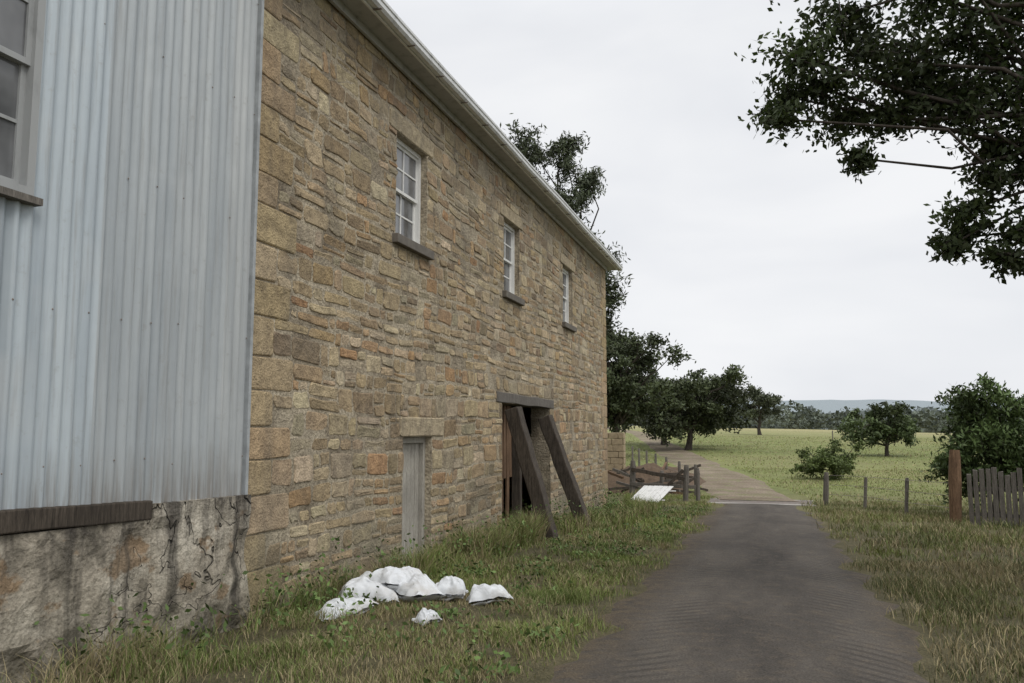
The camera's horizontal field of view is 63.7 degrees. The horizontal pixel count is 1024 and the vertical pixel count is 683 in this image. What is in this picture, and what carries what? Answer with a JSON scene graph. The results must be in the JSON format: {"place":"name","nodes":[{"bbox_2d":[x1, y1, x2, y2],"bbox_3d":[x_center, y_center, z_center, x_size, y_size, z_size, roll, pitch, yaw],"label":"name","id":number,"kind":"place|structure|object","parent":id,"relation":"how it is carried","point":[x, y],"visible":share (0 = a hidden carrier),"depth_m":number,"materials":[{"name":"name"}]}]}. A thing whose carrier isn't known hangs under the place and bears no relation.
{"place":"outdoors","nodes":[
{"label":"outdoors","id":0,"kind":"place"},
{"bbox_2d":[0,426,1023,682],"bbox_3d":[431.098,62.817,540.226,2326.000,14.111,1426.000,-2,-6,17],"label":"ground","id":1,"kind":"structure","parent":0,"point":[548,671],"depth_m":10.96,"materials":[{"name":"green plant"}]},
{"bbox_2d":[0,0,263,682],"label":"corrugated iron shed","id":2,"kind":"structure","parent":1,"relation":"on","point":[129,148],"depth_m":6.30,"materials":[{"name":"metal"}]},
{"bbox_2d":[0,0,26,178],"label":"shed window glass","id":3,"kind":"structure","parent":2,"relation":"in","point":[13,13],"depth_m":5.44,"materials":[{"name":"grey glass"}]},
{"bbox_2d":[0,0,45,195],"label":"shed window frame","id":4,"kind":"structure","parent":2,"relation":"in","point":[26,121],"depth_m":5.52,"materials":[{"name":"grey paint"}]},
{"bbox_2d":[311,596,378,621],"bbox_3d":[-1.602,2.562,7.960,0.616,0.199,0.342,-2,-6,-35],"label":"white sack","id":5,"kind":"object","parent":1,"relation":"on","point":[349,602],"visible":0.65,"depth_m":7.90,"materials":[{"name":"white fabric"}]},
{"bbox_2d":[339,576,398,603],"bbox_3d":[-1.493,2.590,8.555,0.634,0.317,0.455,-2,-2,-12],"label":"white sack","id":6,"kind":"object","parent":1,"relation":"on","point":[362,585],"visible":0.48,"depth_m":8.40,"materials":[{"name":"white fabric"}]},
{"bbox_2d":[31,486,707,682],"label":"weeds","id":7,"kind":"object","parent":1,"relation":"on","point":[450,612],"visible":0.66,"depth_m":7.72,"materials":[{"name":"green plant"}]},
{"bbox_2d":[359,571,383,582],"bbox_3d":[-1.508,2.671,9.090,0.514,0.271,0.376,2,-11,12],"label":"white sack","id":8,"kind":"object","parent":1,"relation":"on","point":[366,573],"visible":0.07,"depth_m":9.06,"materials":[{"name":"white fabric"}]},
{"bbox_2d":[384,569,447,601],"bbox_3d":[-1.033,2.580,8.691,0.444,0.352,0.697,12,-18,-37],"label":"white sack","id":9,"kind":"object","parent":1,"relation":"on","point":[413,583],"visible":0.75,"depth_m":8.52,"materials":[{"name":"white fabric"}]},
{"bbox_2d":[367,566,422,591],"bbox_3d":[-1.228,2.535,8.851,0.410,0.259,0.618,-7,-11,38],"label":"white sack","id":10,"kind":"object","parent":9,"relation":"on","point":[391,575],"visible":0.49,"depth_m":8.67,"materials":[{"name":"white fabric"}]},
{"bbox_2d":[412,608,441,625],"bbox_3d":[-0.771,2.522,7.598,0.256,0.150,0.191,-3,-1,-40],"label":"white sack","id":11,"kind":"object","parent":1,"relation":"on","point":[423,613],"visible":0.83,"depth_m":7.56,"materials":[{"name":"white fabric"}]},
{"bbox_2d":[244,0,622,621],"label":"stone barn","id":12,"kind":"structure","parent":1,"relation":"on","point":[436,259],"depth_m":10.97,"materials":[{"name":"stone"}]},
{"bbox_2d":[395,148,414,239],"bbox_3d":[-1.576,-2.102,11.759,0.035,1.314,0.934,-2,-6,17],"label":"window glass","id":13,"kind":"structure","parent":12,"relation":"in","point":[409,164],"depth_m":11.89,"materials":[{"name":"grey glass"}]},
{"bbox_2d":[396,138,420,243],"bbox_3d":[-1.574,-2.102,11.758,0.130,1.434,1.054,-2,-6,17],"label":"window frame","id":14,"kind":"structure","parent":12,"relation":"in","point":[416,203],"depth_m":12.14,"materials":[{"name":"white paint"}]},
{"bbox_2d":[504,230,510,290],"bbox_3d":[-0.164,-1.618,16.295,0.035,1.314,0.904,-2,-6,17],"label":"window glass","id":15,"kind":"structure","parent":12,"relation":"in","point":[507,235],"depth_m":16.52,"materials":[{"name":"grey glass"}]},
{"bbox_2d":[504,222,514,293],"bbox_3d":[-0.162,-1.618,16.294,0.130,1.434,1.024,-2,-6,17],"label":"window frame","id":16,"kind":"structure","parent":12,"relation":"in","point":[511,278],"depth_m":16.68,"materials":[{"name":"white paint"}]},
{"bbox_2d":[563,274,565,321],"bbox_3d":[1.243,-1.134,20.816,0.035,1.314,0.924,-2,-6,17],"label":"window glass","id":17,"kind":"structure","parent":12,"relation":"in","point":[564,276],"depth_m":21.12,"materials":[{"name":"grey glass"}]},
{"bbox_2d":[563,268,568,322],"bbox_3d":[1.245,-1.134,20.815,0.130,1.434,1.044,-2,-6,17],"label":"window frame","id":18,"kind":"structure","parent":12,"relation":"in","point":[565,272],"depth_m":21.22,"materials":[{"name":"white paint"}]},
{"bbox_2d":[431,575,468,600],"bbox_3d":[-0.660,2.618,8.767,0.378,0.269,0.277,5,-1,6],"label":"white sack","id":19,"kind":"object","parent":1,"relation":"on","point":[451,585],"visible":0.74,"depth_m":8.69,"materials":[{"name":"white fabric"}]},
{"bbox_2d":[466,584,512,605],"bbox_3d":[-0.239,2.640,8.636,0.478,0.221,0.278,-2,-6,-12],"label":"white sack","id":20,"kind":"object","parent":1,"relation":"on","point":[481,592],"visible":0.94,"depth_m":8.55,"materials":[{"name":"white fabric"}]},
{"bbox_2d":[505,407,589,539],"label":"timber shores","id":21,"kind":"structure","parent":1,"relation":"on","point":[527,459],"depth_m":15.42,"materials":[{"name":"brown wood"}]},
{"bbox_2d":[500,113,634,337],"bbox_3d":[1.823,-1.318,31.868,6.214,14.452,6.011,-2,-6,17],"label":"eucalyptus tree","id":22,"kind":"object","parent":1,"relation":"on","point":[588,185],"visible":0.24,"depth_m":32.00,"materials":[{"name":"green plant"}]},
{"bbox_2d":[606,327,657,428],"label":"gum tree","id":23,"kind":"object","parent":1,"relation":"on","point":[616,338],"visible":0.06,"depth_m":62.41,"materials":[{"name":"green plant"}]},
{"bbox_2d":[608,463,682,493],"bbox_3d":[5.034,5.451,33.118,4.200,1.197,4.400,-2,-6,17],"label":"soil heap","id":24,"kind":"object","parent":1,"relation":"on","point":[647,478],"visible":0.24,"depth_m":32.02,"materials":[{"name":"brown soil"}]},
{"bbox_2d":[606,329,695,451],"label":"gum tree","id":25,"kind":"object","parent":1,"relation":"on","point":[626,394],"visible":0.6,"depth_m":59.02,"materials":[{"name":"green plant"}]},
{"bbox_2d":[631,485,675,502],"bbox_3d":[4.589,5.055,27.167,1.526,0.538,1.216,-2,-6,17],"label":"white panel","id":26,"kind":"object","parent":1,"relation":"on","point":[651,491],"visible":0.71,"depth_m":27.29,"materials":[{"name":"paint"}]},
{"bbox_2d":[608,462,707,494],"bbox_3d":[5.131,5.424,32.132,4.713,1.365,5.966,-2,-6,17],"label":"timber debris","id":27,"kind":"object","parent":1,"relation":"on","point":[626,487],"visible":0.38,"depth_m":30.36,"materials":[{"name":"brown wood"}]},
{"bbox_2d":[661,466,705,484],"bbox_3d":[6.843,6.048,37.229,4.000,0.843,5.200,-2,-6,17],"label":"soil heap","id":28,"kind":"object","parent":1,"relation":"on","point":[702,481],"visible":0.15,"depth_m":36.90,"materials":[{"name":"brown soil"}]},
{"bbox_2d":[619,364,750,444],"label":"gum tree","id":29,"kind":"object","parent":1,"relation":"on","point":[741,423],"visible":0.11,"depth_m":77.75,"materials":[{"name":"green plant"}]},
{"bbox_2d":[633,364,758,449],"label":"gum tree","id":30,"kind":"object","parent":1,"relation":"on","point":[709,416],"visible":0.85,"depth_m":69.06,"materials":[{"name":"green plant"}]},
{"bbox_2d":[737,383,785,434],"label":"gum tree","id":31,"kind":"object","parent":1,"relation":"on","point":[766,402],"visible":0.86,"depth_m":111.70,"materials":[{"name":"green plant"}]},
{"bbox_2d":[708,498,815,505],"bbox_3d":[8.259,5.439,27.441,3.400,0.255,2.120,-2,-6,17],"label":"cattle grid","id":32,"kind":"object","parent":1,"relation":"on","point":[793,503],"visible":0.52,"depth_m":27.10,"materials":[{"name":"metal"}]},
{"bbox_2d":[631,431,950,495],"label":"wire fence","id":33,"kind":"object","parent":1,"relation":"on","point":[666,460],"visible":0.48,"depth_m":40.79,"materials":[{"name":"wood"}]},
{"bbox_2d":[629,450,961,522],"bbox_3d":[8.783,4.202,25.221,3.639,2.024,10.919,5,-8,-38],"label":"post and rail fence","id":34,"kind":"object","parent":1,"relation":"on","point":[955,490],"visible":0.84,"depth_m":25.04,"materials":[{"name":"wood"}]},
{"bbox_2d":[629,405,1019,432],"bbox_3d":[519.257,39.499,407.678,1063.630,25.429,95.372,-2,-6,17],"label":"distant trees","id":35,"kind":"object","parent":1,"relation":"on","point":[862,412],"visible":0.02,"depth_m":479.34,"materials":[{"name":"green plant"}]},
{"bbox_2d":[789,437,869,480],"bbox_3d":[14.835,5.657,38.703,3.611,2.336,2.965,-2,-6,17],"label":"paddock bush","id":36,"kind":"object","parent":1,"relation":"on","point":[832,461],"visible":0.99,"depth_m":38.60,"materials":[{"name":"green plant"}]},
{"bbox_2d":[720,399,1023,433],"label":"distant trees","id":37,"kind":"object","parent":1,"relation":"on","point":[929,421],"visible":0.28,"depth_m":274.26,"materials":[{"name":"green plant"}]},
{"bbox_2d":[734,0,1023,284],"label":"fig tree","id":38,"kind":"object","parent":1,"relation":"on","point":[964,102],"visible":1,"depth_m":8.96,"materials":[{"name":"green plant"}]},
{"bbox_2d":[835,401,922,455],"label":"gum tree","id":39,"kind":"object","parent":1,"relation":"on","point":[891,429],"visible":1,"depth_m":59.60,"materials":[{"name":"green plant"}]},
{"bbox_2d":[918,372,1023,513],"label":"garden shrub","id":40,"kind":"object","parent":1,"relation":"on","point":[973,432],"visible":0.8,"depth_m":21.16,"materials":[{"name":"green plant"}]},
{"bbox_2d":[966,467,1023,525],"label":"paling fence","id":41,"kind":"object","parent":1,"relation":"on","point":[996,514],"visible":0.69,"depth_m":19.25,"materials":[{"name":"grey wood"}]},
{"bbox_2d":[1010,439,1023,455],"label":"garden shrub","id":42,"kind":"object","parent":1,"relation":"on","point":[1018,447],"visible":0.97,"depth_m":20.51,"materials":[{"name":"green plant"}]},
{"bbox_2d":[607,427,799,501],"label":"dirt track","id":43,"kind":"structure","parent":0,"point":[721,483],"depth_m":38.94,"materials":[{"name":"beige soil"}]},
{"bbox_2d":[385,0,1023,401],"label":"sky","id":44,"kind":"structure","parent":0,"point":[769,259],"materials":[{"name":"white"}]},
{"bbox_2d":[549,503,928,682],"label":"road","id":45,"kind":"structure","parent":0,"point":[751,593],"depth_m":7.90,"materials":[{"name":"grey asphalt"}]},
{"bbox_2d":[611,435,1023,504],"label":"pasture grass","id":46,"kind":"structure","parent":0,"point":[862,479],"depth_m":42.54,"materials":[{"name":"green plant"}]},
{"bbox_2d":[746,399,1017,415],"bbox_3d":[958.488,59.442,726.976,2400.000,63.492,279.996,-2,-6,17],"label":"hills","id":47,"kind":"structure","parent":0,"point":[827,406],"depth_m":976.18,"materials":[{"name":"grey"}]},
{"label":"block","id":48,"kind":"object","parent":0,"visible":0},
{"bbox_2d":[607,464,613,469],"bbox_3d":[4.008,5.213,34.228,0.505,0.248,0.447,-2,-6,17],"label":"block","id":49,"kind":"object","parent":48,"relation":"on","point":[610,466],"depth_m":33.98,"materials":[{"name":"stone"}]},
{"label":"block","id":50,"kind":"object","parent":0,"visible":0},
{"bbox_2d":[614,464,622,469],"bbox_3d":[4.416,5.199,34.104,0.319,0.248,0.444,-2,-6,17],"label":"block","id":51,"kind":"object","parent":50,"relation":"on","point":[618,466],"depth_m":33.90,"materials":[{"name":"stone"}]},
{"bbox_2d":[610,458,622,463],"bbox_3d":[4.361,4.944,34.156,0.511,0.248,0.430,-2,-6,17],"label":"block","id":52,"kind":"object","parent":51,"relation":"on","point":[616,460],"depth_m":33.95,"materials":[{"name":"stone"}]},
{"bbox_2d":[608,451,618,457],"bbox_3d":[4.188,4.691,34.235,0.511,0.248,0.433,-2,-6,17],"label":"block","id":53,"kind":"object","parent":52,"relation":"on","point":[613,454],"depth_m":34.03,"materials":[{"name":"stone"}]},
{"bbox_2d":[607,445,612,450],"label":"block","id":54,"kind":"object","parent":53,"relation":"on","point":[610,447],"depth_m":34.07,"materials":[{"name":"stone"}]},
{"bbox_2d":[618,451,625,457],"bbox_3d":[4.554,4.678,34.117,0.227,0.248,0.444,-2,-6,17],"label":"block","id":55,"kind":"object","parent":52,"relation":"on","point":[622,454],"depth_m":33.92,"materials":[{"name":"stone"}]},
{"bbox_2d":[613,445,625,450],"bbox_3d":[4.446,4.423,34.181,0.454,0.248,0.438,-2,-6,17],"label":"block","id":56,"kind":"object","parent":55,"relation":"on","point":[619,447],"depth_m":33.99,"materials":[{"name":"stone"}]},
{"bbox_2d":[611,439,622,444],"bbox_3d":[4.391,4.166,34.224,0.465,0.248,0.440,-2,-6,17],"label":"block","id":57,"kind":"object","parent":56,"relation":"on","point":[616,441],"depth_m":34.01,"materials":[{"name":"stone"}]},
{"bbox_2d":[609,433,617,438],"bbox_3d":[4.245,3.913,34.301,0.387,0.248,0.432,-2,-6,17],"label":"block","id":58,"kind":"object","parent":57,"relation":"on","point":[613,435],"depth_m":34.09,"materials":[{"name":"stone"}]},
{"bbox_2d":[618,433,624,438],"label":"block","id":59,"kind":"object","parent":57,"relation":"on","point":[621,435],"depth_m":33.99,"materials":[{"name":"stone"}]}
]}

